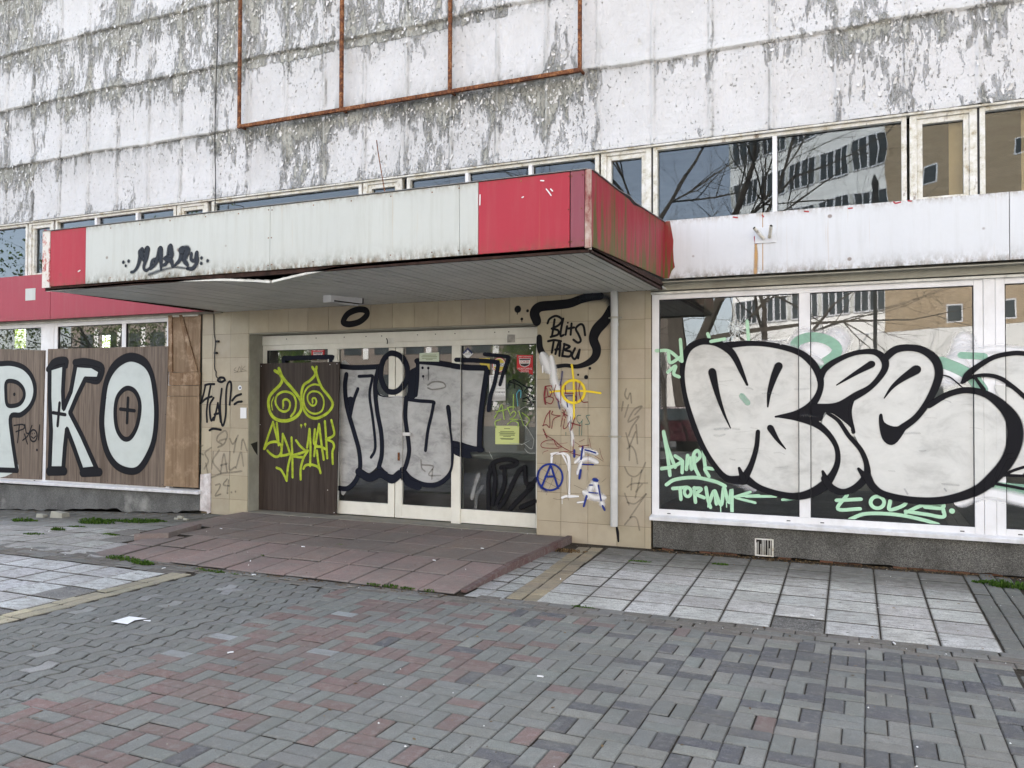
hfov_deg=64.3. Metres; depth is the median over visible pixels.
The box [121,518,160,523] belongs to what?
weed
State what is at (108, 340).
spring tree
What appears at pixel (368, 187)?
window
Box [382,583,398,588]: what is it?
weed
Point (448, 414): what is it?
entrance door
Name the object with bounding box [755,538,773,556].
vent grille
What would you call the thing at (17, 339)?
spring tree
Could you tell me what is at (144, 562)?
weed
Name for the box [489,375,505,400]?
security notice
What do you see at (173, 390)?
timber plank
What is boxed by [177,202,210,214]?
window
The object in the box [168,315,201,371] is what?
window board
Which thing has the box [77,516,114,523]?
weed
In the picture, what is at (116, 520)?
weed
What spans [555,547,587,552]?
dry leaf pile
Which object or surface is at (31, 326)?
shop window
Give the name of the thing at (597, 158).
window
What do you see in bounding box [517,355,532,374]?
alarm sticker
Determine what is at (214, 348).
hanging cable
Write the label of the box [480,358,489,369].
yellow sticker
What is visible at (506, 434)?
paper notice
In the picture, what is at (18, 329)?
sky
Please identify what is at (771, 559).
dry leaf pile
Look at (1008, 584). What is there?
weed
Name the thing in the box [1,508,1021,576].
ground
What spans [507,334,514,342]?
torn sticker
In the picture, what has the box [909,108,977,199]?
window
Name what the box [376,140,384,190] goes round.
rusty wire
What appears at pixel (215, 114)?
hanging cable
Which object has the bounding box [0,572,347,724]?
wavy paving
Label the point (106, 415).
window board
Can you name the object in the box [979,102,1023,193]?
window
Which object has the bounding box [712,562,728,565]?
weed
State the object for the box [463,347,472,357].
diamond sticker
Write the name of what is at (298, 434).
door board
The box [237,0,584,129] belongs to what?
sign frame
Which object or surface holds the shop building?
on the ground
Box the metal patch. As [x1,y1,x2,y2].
[25,288,35,300]
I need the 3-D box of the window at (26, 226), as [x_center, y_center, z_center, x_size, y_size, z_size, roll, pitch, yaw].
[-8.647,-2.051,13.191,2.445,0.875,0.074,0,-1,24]
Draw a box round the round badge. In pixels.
[492,358,504,371]
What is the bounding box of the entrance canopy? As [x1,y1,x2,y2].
[41,168,665,311]
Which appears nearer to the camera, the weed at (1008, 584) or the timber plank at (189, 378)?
the weed at (1008, 584)
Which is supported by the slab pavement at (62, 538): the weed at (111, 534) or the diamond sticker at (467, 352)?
the weed at (111, 534)
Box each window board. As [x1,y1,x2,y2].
[0,349,45,479]
[45,346,168,486]
[164,396,199,487]
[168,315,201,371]
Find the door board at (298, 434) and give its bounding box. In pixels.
[259,362,339,514]
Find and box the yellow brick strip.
[0,547,1023,681]
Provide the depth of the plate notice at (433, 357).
10.09 m
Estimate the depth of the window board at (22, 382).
12.59 m
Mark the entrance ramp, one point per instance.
(391, 553)
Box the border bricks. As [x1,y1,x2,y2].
[0,544,1023,669]
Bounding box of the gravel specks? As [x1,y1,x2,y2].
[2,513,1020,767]
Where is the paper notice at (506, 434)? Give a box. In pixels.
[495,426,518,443]
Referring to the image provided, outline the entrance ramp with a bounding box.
[95,512,571,595]
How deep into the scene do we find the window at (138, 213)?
11.93 m
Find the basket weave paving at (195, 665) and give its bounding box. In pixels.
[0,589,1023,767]
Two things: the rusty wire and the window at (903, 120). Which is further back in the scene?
the rusty wire
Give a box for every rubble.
[36,513,47,517]
[50,511,69,517]
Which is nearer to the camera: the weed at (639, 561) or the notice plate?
the weed at (639, 561)
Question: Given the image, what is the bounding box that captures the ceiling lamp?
[323,295,363,305]
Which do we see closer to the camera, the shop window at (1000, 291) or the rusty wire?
the shop window at (1000, 291)
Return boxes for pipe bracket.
[753,225,775,243]
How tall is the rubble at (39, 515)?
0.060 m
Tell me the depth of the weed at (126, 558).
7.96 m
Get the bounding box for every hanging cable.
[213,314,220,380]
[214,21,217,210]
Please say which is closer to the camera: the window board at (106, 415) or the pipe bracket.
the pipe bracket
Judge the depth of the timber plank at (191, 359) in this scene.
11.23 m
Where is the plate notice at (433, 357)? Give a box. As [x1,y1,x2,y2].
[419,352,438,361]
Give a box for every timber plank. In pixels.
[167,385,199,395]
[168,315,172,372]
[169,372,200,384]
[179,315,197,370]
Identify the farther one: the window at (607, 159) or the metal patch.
the metal patch
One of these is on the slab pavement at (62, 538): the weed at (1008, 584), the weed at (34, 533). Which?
the weed at (34, 533)
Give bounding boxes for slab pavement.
[0,510,221,614]
[464,548,1002,652]
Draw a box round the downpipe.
[608,291,621,526]
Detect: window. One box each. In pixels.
[0,224,28,275]
[0,324,43,480]
[28,221,54,274]
[52,318,173,487]
[55,206,176,228]
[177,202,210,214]
[212,183,362,210]
[363,178,404,193]
[407,154,600,188]
[601,148,650,211]
[652,279,984,534]
[653,117,906,216]
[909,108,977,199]
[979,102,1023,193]
[995,277,1023,536]
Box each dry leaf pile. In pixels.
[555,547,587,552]
[707,553,828,564]
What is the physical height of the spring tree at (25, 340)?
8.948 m
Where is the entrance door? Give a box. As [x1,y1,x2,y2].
[251,327,536,527]
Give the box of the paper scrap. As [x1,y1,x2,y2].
[111,616,145,623]
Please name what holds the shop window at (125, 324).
in the shop building
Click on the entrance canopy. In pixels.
(580, 231)
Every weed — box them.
[11,517,37,521]
[23,532,43,534]
[50,527,64,530]
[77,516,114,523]
[103,533,119,535]
[106,555,139,561]
[107,518,120,521]
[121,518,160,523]
[128,559,154,565]
[148,518,166,521]
[209,569,224,572]
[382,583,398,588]
[571,605,595,608]
[628,560,650,562]
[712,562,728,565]
[971,579,999,584]
[984,579,1023,589]
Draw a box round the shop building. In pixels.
[0,0,1023,576]
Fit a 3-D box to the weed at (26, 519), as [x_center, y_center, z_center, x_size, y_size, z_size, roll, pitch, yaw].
[-6.596,1.835,11.040,0.518,0.064,0.189,0,-1,15]
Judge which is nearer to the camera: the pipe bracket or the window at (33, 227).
the pipe bracket
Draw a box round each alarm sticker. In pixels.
[312,350,323,359]
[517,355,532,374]
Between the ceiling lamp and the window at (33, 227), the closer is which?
the ceiling lamp
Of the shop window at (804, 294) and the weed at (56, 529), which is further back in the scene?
the weed at (56, 529)
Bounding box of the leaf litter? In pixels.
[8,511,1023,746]
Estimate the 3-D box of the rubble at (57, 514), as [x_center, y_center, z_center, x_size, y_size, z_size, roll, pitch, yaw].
[-6.310,1.823,11.389,0.258,0.092,0.158,0,-1,24]
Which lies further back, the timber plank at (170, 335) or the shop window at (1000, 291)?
the timber plank at (170, 335)
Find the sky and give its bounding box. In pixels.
[15,329,109,347]
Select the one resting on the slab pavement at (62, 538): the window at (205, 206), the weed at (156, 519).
the weed at (156, 519)
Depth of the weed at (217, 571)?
7.37 m
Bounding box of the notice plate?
[240,408,246,417]
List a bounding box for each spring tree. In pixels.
[15,329,25,347]
[15,331,109,347]
[102,336,109,347]
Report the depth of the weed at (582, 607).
6.21 m
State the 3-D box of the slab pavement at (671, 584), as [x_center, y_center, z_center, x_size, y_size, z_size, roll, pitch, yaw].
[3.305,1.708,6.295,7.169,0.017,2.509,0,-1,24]
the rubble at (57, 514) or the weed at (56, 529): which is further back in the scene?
the rubble at (57, 514)
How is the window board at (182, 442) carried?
attached to the shop building
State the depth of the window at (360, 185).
10.67 m
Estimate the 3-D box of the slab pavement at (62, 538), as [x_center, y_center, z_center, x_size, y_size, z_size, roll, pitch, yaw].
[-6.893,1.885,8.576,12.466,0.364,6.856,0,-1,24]
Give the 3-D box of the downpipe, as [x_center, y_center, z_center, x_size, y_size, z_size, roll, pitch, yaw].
[1.100,0.253,8.760,0.144,2.545,0.089,0,-1,24]
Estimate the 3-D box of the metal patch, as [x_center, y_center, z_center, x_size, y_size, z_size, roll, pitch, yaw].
[-7.268,-1.352,12.295,0.220,0.180,0.003,0,-1,24]
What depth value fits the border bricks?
5.98 m
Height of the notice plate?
0.144 m
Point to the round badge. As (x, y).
(502, 361)
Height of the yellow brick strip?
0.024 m
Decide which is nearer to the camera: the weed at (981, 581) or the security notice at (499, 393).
the weed at (981, 581)
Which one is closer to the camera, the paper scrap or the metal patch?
the paper scrap
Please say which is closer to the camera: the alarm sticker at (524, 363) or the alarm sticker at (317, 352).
the alarm sticker at (524, 363)

